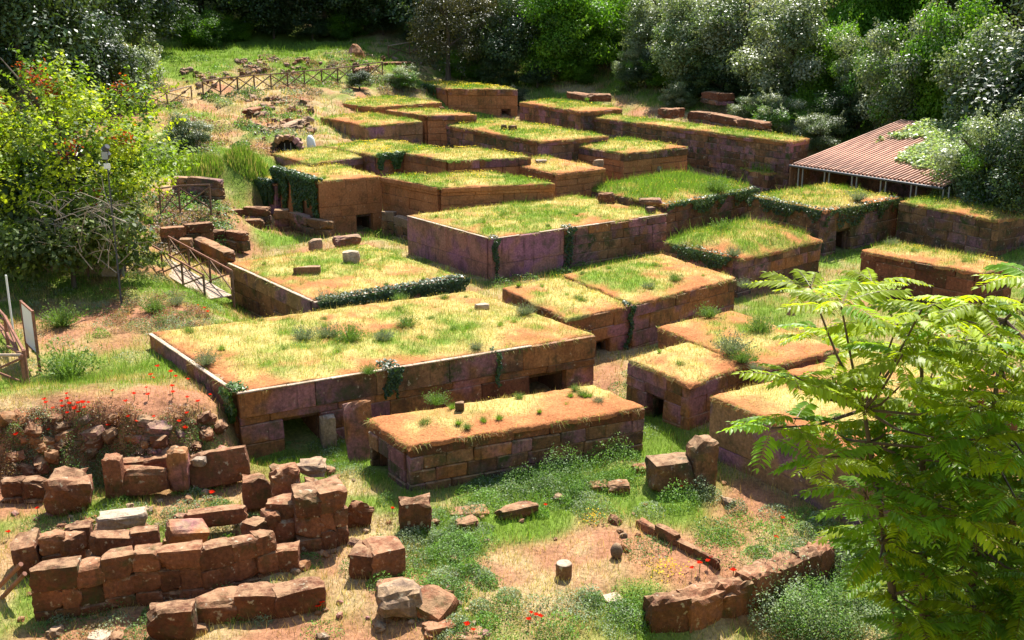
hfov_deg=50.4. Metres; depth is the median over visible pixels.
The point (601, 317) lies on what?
tomb
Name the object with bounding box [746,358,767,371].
shrub
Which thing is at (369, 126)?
tomb
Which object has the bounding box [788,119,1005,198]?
shed
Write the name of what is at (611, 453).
leafy weed
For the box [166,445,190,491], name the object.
stone block
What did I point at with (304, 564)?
loose stone
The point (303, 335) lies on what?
shrub
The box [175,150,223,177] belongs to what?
grass clump
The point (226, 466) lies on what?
stone block
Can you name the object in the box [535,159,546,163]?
loose stone
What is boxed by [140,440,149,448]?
scarp stone
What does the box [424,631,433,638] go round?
loose stone
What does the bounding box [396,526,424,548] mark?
leafy weed
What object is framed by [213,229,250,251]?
ruined wall
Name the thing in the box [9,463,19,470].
loose stone
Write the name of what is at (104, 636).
stone block
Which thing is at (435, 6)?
tree
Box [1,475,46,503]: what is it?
ruined wall
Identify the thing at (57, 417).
scarp stone
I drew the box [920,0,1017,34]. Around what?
tree
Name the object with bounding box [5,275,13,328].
white post
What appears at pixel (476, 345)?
shrub
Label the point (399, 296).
shrub
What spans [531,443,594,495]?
leafy weed
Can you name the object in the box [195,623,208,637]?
loose stone
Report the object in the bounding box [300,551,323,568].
leafy weed
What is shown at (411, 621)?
loose stone
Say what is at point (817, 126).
bush
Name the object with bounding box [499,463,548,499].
leafy weed
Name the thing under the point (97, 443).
scarp stone
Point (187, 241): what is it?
ruined wall
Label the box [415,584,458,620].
stone block
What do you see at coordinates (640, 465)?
stone block
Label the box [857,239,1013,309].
tomb
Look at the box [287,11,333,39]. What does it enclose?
bush
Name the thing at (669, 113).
ruined wall
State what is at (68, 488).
stone block
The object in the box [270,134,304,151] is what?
vault
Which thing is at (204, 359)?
shrub
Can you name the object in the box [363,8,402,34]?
bush
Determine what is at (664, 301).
tomb
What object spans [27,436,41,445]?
scarp stone
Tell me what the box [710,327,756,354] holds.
shrub
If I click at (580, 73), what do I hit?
bush
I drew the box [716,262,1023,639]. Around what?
feathery tree
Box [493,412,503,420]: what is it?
grass tuft
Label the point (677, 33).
tree
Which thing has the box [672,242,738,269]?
ivy
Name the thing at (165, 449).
loose stone
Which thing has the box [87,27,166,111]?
tree
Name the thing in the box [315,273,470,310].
ivy
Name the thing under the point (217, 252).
ruined wall
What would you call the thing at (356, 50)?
pointed stone
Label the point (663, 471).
stone block
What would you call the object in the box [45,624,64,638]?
loose stone
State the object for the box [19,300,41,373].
notice board
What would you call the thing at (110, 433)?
scarp stone
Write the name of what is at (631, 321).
ivy
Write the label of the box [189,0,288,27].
tree
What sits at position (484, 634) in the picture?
loose stone
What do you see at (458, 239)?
tomb
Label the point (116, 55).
tree
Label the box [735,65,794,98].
bush
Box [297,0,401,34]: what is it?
tree
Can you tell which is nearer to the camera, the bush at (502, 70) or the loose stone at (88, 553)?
the loose stone at (88, 553)
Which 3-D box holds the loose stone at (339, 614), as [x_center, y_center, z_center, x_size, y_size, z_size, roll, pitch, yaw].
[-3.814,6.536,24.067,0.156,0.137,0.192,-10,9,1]
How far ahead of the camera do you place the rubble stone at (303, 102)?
89.15 m
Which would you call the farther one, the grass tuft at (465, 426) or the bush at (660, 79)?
the bush at (660, 79)
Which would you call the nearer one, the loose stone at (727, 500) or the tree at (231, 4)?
the loose stone at (727, 500)
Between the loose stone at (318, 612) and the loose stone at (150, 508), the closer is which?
the loose stone at (318, 612)
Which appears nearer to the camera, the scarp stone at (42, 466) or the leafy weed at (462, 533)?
the leafy weed at (462, 533)
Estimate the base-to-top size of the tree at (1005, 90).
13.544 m
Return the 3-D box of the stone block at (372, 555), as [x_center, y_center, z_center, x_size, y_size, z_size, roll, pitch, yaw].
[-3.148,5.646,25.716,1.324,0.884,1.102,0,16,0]
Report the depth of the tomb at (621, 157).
71.89 m
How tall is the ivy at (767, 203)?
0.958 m
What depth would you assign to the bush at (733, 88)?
93.93 m
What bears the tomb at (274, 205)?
on the ground at (304, 434)
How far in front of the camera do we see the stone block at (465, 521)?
27.56 m
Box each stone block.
[10,527,41,577]
[42,466,93,516]
[64,520,92,549]
[87,629,111,639]
[95,506,147,529]
[101,453,125,499]
[109,630,123,639]
[123,465,170,495]
[146,598,197,639]
[159,598,188,602]
[165,518,209,543]
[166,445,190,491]
[183,504,247,526]
[189,445,250,488]
[190,456,206,466]
[242,473,271,512]
[265,493,293,518]
[268,462,300,496]
[273,518,296,543]
[275,540,300,571]
[293,265,320,274]
[297,456,326,477]
[308,238,322,250]
[319,414,336,448]
[332,234,361,246]
[342,400,371,462]
[347,500,374,527]
[376,577,409,586]
[376,577,422,618]
[398,493,431,531]
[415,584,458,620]
[422,618,455,636]
[444,626,482,639]
[447,504,488,516]
[455,514,478,530]
[474,303,489,309]
[494,501,538,519]
[508,125,516,129]
[588,479,606,491]
[597,192,614,203]
[603,592,621,604]
[607,479,630,494]
[631,462,645,474]
[639,197,661,204]
[644,452,694,493]
[645,206,655,213]
[686,435,718,490]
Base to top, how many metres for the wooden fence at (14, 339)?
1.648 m
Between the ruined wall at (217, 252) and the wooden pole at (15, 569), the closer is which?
the wooden pole at (15, 569)
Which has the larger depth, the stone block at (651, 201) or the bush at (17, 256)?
the stone block at (651, 201)
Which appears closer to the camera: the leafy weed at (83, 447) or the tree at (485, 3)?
the leafy weed at (83, 447)
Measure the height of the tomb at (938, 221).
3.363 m
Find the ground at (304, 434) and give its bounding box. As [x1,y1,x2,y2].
[0,0,1023,639]
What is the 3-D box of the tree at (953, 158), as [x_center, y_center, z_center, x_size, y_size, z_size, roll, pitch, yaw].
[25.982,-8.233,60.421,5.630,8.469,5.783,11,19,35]
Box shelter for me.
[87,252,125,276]
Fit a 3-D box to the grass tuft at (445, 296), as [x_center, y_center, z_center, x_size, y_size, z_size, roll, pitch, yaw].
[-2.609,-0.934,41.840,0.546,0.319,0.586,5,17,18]
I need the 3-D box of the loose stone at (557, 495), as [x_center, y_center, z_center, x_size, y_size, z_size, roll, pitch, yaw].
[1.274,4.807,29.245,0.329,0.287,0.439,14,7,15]
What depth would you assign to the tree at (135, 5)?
95.12 m
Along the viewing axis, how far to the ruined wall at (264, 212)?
62.70 m
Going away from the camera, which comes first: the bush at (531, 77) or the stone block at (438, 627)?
the stone block at (438, 627)
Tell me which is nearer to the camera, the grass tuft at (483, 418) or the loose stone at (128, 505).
the loose stone at (128, 505)
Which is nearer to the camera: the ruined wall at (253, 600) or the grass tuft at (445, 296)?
the ruined wall at (253, 600)
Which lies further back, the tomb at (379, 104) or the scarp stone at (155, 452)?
the tomb at (379, 104)
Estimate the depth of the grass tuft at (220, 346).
35.54 m
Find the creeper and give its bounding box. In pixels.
[875,117,1022,179]
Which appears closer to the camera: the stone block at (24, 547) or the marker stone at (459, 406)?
the stone block at (24, 547)
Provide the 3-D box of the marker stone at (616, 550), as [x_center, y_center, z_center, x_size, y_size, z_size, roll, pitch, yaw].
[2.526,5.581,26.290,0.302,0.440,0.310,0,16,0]
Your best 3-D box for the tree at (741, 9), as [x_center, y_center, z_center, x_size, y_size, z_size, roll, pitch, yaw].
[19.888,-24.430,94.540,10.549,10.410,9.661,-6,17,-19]
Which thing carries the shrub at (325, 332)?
on the tomb at (309, 381)
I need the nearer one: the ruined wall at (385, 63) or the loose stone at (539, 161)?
the loose stone at (539, 161)
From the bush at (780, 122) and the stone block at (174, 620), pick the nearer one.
the stone block at (174, 620)
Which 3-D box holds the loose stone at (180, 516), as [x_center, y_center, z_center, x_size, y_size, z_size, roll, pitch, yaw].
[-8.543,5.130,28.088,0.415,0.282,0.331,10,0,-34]
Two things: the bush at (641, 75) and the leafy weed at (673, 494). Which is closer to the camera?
the leafy weed at (673, 494)
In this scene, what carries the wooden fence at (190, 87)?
on the ground at (304, 434)
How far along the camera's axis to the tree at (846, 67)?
81.36 m
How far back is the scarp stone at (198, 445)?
30.68 m
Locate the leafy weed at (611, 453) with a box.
[583,436,643,477]
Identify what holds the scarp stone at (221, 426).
on the ground at (304, 434)
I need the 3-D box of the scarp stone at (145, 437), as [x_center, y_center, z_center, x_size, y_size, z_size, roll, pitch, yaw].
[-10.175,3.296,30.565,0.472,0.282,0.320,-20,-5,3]
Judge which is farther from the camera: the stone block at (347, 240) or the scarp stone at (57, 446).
the stone block at (347, 240)
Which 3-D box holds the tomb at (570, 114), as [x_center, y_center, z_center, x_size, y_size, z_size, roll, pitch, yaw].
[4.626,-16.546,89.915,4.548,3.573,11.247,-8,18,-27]
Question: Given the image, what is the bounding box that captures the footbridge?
[142,236,234,307]
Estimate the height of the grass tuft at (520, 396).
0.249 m
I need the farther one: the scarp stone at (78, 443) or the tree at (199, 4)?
the tree at (199, 4)
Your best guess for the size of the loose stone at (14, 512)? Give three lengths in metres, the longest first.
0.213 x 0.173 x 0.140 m
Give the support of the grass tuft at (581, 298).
on the tomb at (601, 317)
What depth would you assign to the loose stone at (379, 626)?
23.54 m
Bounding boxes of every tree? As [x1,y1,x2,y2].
[0,0,119,122]
[0,1,105,82]
[0,40,201,267]
[32,0,154,110]
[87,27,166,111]
[89,0,143,37]
[102,0,160,47]
[130,0,202,46]
[168,0,215,12]
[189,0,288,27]
[278,0,369,36]
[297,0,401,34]
[354,0,425,38]
[381,0,503,50]
[405,0,492,80]
[449,0,516,72]
[456,0,548,83]
[516,0,630,79]
[569,0,633,63]
[616,0,692,62]
[645,0,750,92]
[681,0,790,94]
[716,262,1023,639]
[726,0,863,106]
[784,11,865,102]
[823,0,938,61]
[826,17,897,134]
[843,0,970,128]
[864,0,1017,31]
[899,0,1011,121]
[919,11,1023,134]
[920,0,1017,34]
[920,95,1023,204]
[938,0,1023,131]
[956,94,1023,215]
[1010,0,1023,23]
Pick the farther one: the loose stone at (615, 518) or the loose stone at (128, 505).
the loose stone at (128, 505)
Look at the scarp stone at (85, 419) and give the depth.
30.40 m
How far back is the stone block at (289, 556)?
25.57 m
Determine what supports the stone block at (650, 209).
on the tomb at (458, 239)
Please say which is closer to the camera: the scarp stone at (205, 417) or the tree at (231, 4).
the scarp stone at (205, 417)
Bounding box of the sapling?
[144,32,162,89]
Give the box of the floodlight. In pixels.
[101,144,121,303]
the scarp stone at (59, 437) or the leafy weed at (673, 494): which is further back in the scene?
the scarp stone at (59, 437)
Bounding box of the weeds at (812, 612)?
[0,48,1022,639]
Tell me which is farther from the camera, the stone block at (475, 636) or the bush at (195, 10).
the bush at (195, 10)
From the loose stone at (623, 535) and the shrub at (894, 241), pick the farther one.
the shrub at (894, 241)
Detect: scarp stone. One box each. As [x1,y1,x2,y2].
[0,411,19,426]
[4,450,25,463]
[18,411,28,425]
[18,429,25,436]
[18,437,27,443]
[18,463,35,475]
[24,417,43,437]
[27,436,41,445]
[31,436,56,448]
[33,454,51,474]
[36,442,47,453]
[43,449,60,464]
[46,412,64,424]
[53,419,72,432]
[53,443,65,452]
[54,428,78,444]
[71,441,82,448]
[76,414,91,426]
[79,425,106,438]
[80,436,105,451]
[84,444,100,458]
[84,448,98,460]
[102,426,117,444]
[106,414,118,424]
[124,434,141,443]
[134,447,146,456]
[135,414,155,427]
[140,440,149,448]
[142,433,152,441]
[144,419,172,435]
[147,447,161,454]
[150,434,169,448]
[174,415,182,419]
[175,428,185,437]
[189,418,198,425]
[191,440,202,450]
[196,428,214,441]
[197,410,211,424]
[201,427,210,432]
[205,413,216,425]
[212,418,227,434]
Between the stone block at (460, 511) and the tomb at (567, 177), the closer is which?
the stone block at (460, 511)
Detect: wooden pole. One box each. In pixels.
[0,562,22,587]
[0,572,26,599]
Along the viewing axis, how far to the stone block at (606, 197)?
59.97 m
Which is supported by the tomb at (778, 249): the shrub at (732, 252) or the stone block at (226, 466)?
the shrub at (732, 252)
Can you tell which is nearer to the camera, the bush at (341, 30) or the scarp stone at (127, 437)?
the scarp stone at (127, 437)
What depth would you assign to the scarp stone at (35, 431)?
30.23 m
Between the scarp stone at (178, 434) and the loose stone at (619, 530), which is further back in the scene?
the scarp stone at (178, 434)
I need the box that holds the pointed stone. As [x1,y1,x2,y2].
[347,44,364,58]
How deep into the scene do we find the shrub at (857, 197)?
59.51 m
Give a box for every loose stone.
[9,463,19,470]
[11,510,19,515]
[17,616,24,621]
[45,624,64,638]
[56,523,66,529]
[85,550,91,556]
[102,602,118,609]
[126,503,134,507]
[144,505,152,514]
[161,446,168,453]
[173,513,185,518]
[184,495,193,503]
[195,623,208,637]
[201,488,210,495]
[231,530,239,535]
[290,568,301,574]
[299,558,310,570]
[304,476,314,482]
[314,610,321,615]
[316,632,329,639]
[318,549,325,556]
[323,552,329,557]
[324,465,335,474]
[336,611,342,618]
[347,537,359,546]
[374,620,386,632]
[408,619,414,624]
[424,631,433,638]
[431,518,439,526]
[482,628,490,639]
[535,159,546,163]
[553,493,564,503]
[593,159,603,166]
[607,514,621,525]
[616,528,624,532]
[619,533,626,537]
[621,543,631,552]
[720,496,735,507]
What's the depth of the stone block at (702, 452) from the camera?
29.61 m
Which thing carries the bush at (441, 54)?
on the ground at (304, 434)
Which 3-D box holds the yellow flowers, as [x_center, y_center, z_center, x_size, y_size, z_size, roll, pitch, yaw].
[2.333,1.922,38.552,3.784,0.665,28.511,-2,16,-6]
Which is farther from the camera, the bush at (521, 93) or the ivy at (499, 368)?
the bush at (521, 93)
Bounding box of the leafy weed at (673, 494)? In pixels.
[656,477,701,513]
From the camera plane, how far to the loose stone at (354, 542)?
26.83 m
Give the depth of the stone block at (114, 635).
23.32 m
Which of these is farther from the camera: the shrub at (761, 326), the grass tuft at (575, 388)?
the shrub at (761, 326)
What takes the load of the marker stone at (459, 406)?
on the tomb at (442, 449)
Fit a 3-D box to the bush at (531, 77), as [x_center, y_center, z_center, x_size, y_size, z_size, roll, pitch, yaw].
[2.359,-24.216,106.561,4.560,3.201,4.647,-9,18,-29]
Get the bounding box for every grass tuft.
[217,344,226,350]
[438,293,450,299]
[447,401,455,409]
[458,421,473,429]
[479,415,489,422]
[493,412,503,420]
[512,391,525,398]
[565,392,575,397]
[568,384,579,390]
[574,389,589,395]
[578,296,590,300]
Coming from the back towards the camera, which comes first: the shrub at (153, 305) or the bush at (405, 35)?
the bush at (405, 35)
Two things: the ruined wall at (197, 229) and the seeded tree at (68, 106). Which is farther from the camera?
the ruined wall at (197, 229)
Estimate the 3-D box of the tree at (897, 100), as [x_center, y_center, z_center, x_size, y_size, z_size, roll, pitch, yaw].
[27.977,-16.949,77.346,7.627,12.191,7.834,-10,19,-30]
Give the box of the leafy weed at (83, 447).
[55,407,107,489]
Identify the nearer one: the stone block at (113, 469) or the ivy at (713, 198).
the stone block at (113, 469)
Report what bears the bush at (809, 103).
on the ground at (304, 434)
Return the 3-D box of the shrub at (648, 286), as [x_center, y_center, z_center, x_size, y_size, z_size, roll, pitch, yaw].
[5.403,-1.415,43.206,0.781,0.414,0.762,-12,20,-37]
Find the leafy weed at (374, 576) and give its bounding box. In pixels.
[365,570,393,592]
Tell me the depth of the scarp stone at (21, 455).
29.96 m
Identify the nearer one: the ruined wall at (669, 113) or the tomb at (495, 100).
the ruined wall at (669, 113)
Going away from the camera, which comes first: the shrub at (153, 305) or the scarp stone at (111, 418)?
the scarp stone at (111, 418)
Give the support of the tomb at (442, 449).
on the ground at (304, 434)
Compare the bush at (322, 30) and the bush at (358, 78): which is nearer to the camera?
the bush at (358, 78)
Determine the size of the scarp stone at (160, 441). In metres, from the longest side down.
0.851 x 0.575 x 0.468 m
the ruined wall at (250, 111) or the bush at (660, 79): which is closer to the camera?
the ruined wall at (250, 111)
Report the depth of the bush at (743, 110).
86.28 m
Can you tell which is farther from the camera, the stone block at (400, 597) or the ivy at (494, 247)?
the ivy at (494, 247)
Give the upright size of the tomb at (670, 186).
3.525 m
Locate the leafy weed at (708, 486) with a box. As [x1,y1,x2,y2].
[686,474,722,504]
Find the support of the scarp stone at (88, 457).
on the ground at (304, 434)
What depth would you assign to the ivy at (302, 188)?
64.18 m
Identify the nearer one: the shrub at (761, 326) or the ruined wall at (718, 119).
the shrub at (761, 326)
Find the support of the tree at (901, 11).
on the ground at (304, 434)
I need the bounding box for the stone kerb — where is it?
[636,517,720,570]
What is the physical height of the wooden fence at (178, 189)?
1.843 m
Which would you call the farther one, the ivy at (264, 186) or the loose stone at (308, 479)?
the ivy at (264, 186)
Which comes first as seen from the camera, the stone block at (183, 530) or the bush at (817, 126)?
the stone block at (183, 530)
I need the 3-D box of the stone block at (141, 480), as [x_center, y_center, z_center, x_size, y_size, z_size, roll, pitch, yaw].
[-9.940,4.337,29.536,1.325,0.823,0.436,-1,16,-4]
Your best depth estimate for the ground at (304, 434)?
30.99 m
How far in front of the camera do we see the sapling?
89.76 m
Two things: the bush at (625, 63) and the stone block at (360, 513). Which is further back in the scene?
the bush at (625, 63)
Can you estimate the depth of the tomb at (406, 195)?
60.97 m
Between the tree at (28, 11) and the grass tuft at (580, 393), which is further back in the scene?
the tree at (28, 11)
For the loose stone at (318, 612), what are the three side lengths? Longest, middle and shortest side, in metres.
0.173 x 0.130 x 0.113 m
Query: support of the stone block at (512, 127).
on the tomb at (531, 139)
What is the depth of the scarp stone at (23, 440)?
30.16 m
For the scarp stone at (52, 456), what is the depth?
30.03 m
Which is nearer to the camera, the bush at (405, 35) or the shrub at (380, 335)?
the shrub at (380, 335)
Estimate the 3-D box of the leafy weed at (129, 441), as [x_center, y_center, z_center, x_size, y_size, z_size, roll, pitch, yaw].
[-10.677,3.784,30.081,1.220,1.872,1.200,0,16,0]
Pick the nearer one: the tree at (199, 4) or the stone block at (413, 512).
the stone block at (413, 512)
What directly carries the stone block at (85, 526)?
on the ruined wall at (54, 543)
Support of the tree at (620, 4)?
on the ground at (304, 434)
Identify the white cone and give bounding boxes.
[306,135,315,147]
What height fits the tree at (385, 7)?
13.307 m
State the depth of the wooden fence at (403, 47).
114.35 m
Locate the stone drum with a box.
[556,559,571,580]
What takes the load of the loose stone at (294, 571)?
on the ground at (304, 434)
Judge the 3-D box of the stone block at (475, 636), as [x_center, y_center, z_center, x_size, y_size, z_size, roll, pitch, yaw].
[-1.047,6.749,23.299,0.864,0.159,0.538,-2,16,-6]
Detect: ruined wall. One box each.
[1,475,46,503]
[29,529,278,621]
[37,529,86,560]
[88,525,160,556]
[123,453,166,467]
[159,221,213,244]
[171,176,225,200]
[179,237,193,253]
[194,237,235,273]
[196,576,326,624]
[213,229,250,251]
[220,206,271,229]
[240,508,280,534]
[242,101,291,117]
[244,218,264,229]
[268,118,306,129]
[273,208,334,236]
[291,476,349,554]
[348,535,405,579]
[353,61,415,73]
[381,211,407,239]
[566,92,611,101]
[642,536,835,632]
[657,108,684,118]
[687,111,771,132]
[700,91,734,105]
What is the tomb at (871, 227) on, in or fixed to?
on the ground at (304, 434)
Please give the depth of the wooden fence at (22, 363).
33.10 m
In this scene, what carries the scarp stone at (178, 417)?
on the ground at (304, 434)
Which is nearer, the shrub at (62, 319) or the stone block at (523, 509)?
the stone block at (523, 509)
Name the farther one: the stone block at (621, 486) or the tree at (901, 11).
the tree at (901, 11)
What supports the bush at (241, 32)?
on the ground at (304, 434)
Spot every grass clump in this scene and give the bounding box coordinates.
[159,152,190,164]
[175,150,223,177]
[222,143,269,182]
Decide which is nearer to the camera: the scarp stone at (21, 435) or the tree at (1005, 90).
the scarp stone at (21, 435)
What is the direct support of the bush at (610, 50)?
on the ground at (304, 434)
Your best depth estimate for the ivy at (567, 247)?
53.85 m
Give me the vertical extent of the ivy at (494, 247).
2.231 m
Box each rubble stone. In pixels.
[185,66,193,71]
[260,128,269,134]
[299,99,306,105]
[307,117,314,122]
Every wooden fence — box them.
[0,309,29,383]
[0,354,26,384]
[116,85,192,109]
[158,184,211,217]
[201,62,382,96]
[387,40,427,58]
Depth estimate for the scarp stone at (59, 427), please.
30.43 m
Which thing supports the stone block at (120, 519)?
on the ground at (304, 434)
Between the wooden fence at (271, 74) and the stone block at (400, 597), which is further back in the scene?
the wooden fence at (271, 74)
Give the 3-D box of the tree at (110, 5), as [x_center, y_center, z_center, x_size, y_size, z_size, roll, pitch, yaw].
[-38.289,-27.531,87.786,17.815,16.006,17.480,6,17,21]
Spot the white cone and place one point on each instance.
(310, 140)
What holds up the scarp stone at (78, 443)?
on the ground at (304, 434)
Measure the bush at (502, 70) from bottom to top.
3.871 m
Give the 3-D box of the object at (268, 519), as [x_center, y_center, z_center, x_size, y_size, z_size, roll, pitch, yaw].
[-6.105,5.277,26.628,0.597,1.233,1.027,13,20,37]
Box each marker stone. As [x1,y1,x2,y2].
[342,250,359,263]
[455,401,463,411]
[610,543,622,559]
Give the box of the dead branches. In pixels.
[14,166,157,272]
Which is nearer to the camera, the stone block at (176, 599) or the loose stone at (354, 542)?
the stone block at (176, 599)
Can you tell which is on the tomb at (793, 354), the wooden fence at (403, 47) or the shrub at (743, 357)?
the shrub at (743, 357)
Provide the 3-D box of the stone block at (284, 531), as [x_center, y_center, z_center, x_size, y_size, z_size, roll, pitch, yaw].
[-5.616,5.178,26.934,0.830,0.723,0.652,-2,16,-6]
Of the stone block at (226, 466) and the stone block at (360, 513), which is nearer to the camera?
the stone block at (360, 513)
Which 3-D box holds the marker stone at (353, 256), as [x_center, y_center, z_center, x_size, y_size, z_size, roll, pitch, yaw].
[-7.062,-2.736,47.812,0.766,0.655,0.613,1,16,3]
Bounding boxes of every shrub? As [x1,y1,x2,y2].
[19,334,104,379]
[34,299,87,327]
[130,292,172,312]
[163,293,187,305]
[189,346,221,365]
[288,323,321,339]
[312,322,342,337]
[313,286,344,302]
[330,319,371,341]
[356,360,381,374]
[369,325,397,340]
[390,291,408,299]
[391,309,422,327]
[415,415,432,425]
[421,389,451,405]
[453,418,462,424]
[468,339,483,349]
[511,302,539,314]
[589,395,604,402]
[639,281,654,288]
[663,270,685,281]
[693,301,722,317]
[699,173,732,191]
[709,217,737,230]
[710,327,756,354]
[723,244,744,256]
[724,344,760,362]
[736,277,753,288]
[745,313,777,332]
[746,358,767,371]
[845,189,871,200]
[885,236,901,244]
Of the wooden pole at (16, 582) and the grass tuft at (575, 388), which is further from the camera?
the grass tuft at (575, 388)
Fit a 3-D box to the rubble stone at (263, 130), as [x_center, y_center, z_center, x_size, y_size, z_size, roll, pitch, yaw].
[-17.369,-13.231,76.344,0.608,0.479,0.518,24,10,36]
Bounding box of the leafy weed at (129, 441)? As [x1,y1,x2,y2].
[114,418,145,456]
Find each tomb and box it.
[149,289,594,458]
[228,242,460,317]
[267,174,280,216]
[271,142,366,170]
[281,163,382,234]
[320,110,422,144]
[323,138,440,192]
[342,93,441,113]
[363,382,645,490]
[380,168,554,216]
[385,106,476,148]
[399,144,531,176]
[407,192,666,280]
[423,77,517,116]
[445,118,608,162]
[502,274,631,355]
[519,96,622,131]
[519,154,605,197]
[559,253,736,348]
[578,135,687,182]
[591,163,753,238]
[594,113,809,190]
[626,338,747,429]
[657,308,839,386]
[663,214,822,297]
[709,381,940,541]
[740,161,776,193]
[751,181,898,255]
[782,352,1017,451]
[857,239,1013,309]
[896,193,1023,257]
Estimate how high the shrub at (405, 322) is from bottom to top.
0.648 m
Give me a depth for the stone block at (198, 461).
29.51 m
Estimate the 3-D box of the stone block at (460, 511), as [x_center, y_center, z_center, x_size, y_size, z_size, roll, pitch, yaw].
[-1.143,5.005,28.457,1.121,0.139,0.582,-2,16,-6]
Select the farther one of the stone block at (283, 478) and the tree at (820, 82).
the tree at (820, 82)
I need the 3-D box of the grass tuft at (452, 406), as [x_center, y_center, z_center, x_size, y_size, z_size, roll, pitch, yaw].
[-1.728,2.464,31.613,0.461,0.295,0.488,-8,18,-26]
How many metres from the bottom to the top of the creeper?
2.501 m
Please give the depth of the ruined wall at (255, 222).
62.14 m
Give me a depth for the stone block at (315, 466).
28.28 m
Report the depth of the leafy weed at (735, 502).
28.66 m
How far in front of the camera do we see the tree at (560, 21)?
104.83 m
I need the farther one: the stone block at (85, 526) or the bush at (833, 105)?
the bush at (833, 105)
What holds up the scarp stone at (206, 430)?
on the ground at (304, 434)
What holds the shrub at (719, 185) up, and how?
on the tomb at (670, 186)
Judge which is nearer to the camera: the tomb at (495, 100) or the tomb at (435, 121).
the tomb at (435, 121)
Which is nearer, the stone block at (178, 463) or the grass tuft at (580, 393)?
the stone block at (178, 463)
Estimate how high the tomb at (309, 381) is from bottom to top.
3.045 m
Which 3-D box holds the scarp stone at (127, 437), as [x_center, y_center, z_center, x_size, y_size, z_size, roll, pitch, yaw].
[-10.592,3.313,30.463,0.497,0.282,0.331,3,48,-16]
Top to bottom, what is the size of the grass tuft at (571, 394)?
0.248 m
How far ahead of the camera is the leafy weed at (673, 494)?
28.89 m
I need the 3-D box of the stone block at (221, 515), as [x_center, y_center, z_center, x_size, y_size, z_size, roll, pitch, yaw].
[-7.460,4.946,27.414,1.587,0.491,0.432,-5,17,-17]
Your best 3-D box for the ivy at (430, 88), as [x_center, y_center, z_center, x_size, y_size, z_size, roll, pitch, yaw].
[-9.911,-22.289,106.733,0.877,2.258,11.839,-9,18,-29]
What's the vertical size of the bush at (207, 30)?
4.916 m
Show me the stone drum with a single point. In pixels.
(564, 567)
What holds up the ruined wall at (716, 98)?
on the ground at (304, 434)
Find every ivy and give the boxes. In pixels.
[218,380,249,423]
[253,177,276,206]
[269,165,322,218]
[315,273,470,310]
[376,151,408,170]
[376,358,404,399]
[421,83,438,97]
[487,234,501,279]
[489,346,502,387]
[561,223,577,268]
[622,300,636,349]
[664,186,759,213]
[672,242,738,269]
[747,193,826,222]
[823,195,903,231]
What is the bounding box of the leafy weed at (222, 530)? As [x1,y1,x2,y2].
[209,525,231,537]
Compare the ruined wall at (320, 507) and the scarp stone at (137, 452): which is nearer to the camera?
the ruined wall at (320, 507)
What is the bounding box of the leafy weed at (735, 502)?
[724,498,747,515]
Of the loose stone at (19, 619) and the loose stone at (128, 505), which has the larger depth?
the loose stone at (128, 505)
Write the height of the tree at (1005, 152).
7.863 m
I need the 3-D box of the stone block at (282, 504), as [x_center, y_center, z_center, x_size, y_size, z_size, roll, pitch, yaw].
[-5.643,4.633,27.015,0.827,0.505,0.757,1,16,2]
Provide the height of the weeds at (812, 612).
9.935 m
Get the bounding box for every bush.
[0,117,138,256]
[0,171,169,288]
[163,109,212,151]
[164,0,203,29]
[171,6,241,49]
[220,11,256,41]
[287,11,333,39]
[321,4,373,39]
[344,67,376,89]
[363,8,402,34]
[382,64,420,91]
[391,10,450,41]
[432,45,456,65]
[436,47,484,79]
[473,54,522,85]
[511,82,533,104]
[514,57,561,87]
[555,51,602,83]
[588,35,628,67]
[610,42,643,91]
[617,50,665,88]
[640,54,693,88]
[657,80,700,109]
[679,67,725,96]
[692,63,751,97]
[726,91,768,119]
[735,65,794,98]
[752,87,813,135]
[774,93,844,135]
[792,112,848,150]
[810,86,879,133]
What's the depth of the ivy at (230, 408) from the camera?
32.04 m
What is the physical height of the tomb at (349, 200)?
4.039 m
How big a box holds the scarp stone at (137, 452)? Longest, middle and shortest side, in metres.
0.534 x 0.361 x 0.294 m
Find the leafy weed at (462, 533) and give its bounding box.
[427,529,482,562]
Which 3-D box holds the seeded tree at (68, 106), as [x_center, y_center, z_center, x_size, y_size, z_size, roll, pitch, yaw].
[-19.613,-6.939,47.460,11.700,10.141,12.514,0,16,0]
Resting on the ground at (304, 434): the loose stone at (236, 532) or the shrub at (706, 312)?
the loose stone at (236, 532)
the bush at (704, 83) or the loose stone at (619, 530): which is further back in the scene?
the bush at (704, 83)
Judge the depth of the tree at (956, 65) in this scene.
69.65 m
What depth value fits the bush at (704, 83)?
95.28 m
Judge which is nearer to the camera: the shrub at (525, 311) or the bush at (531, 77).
the shrub at (525, 311)
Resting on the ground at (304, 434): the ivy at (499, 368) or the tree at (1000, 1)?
the tree at (1000, 1)
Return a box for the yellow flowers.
[509,274,689,583]
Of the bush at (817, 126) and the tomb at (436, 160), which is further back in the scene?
the bush at (817, 126)
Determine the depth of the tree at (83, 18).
74.47 m
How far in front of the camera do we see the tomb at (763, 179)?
71.03 m
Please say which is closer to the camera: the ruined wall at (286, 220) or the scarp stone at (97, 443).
the scarp stone at (97, 443)

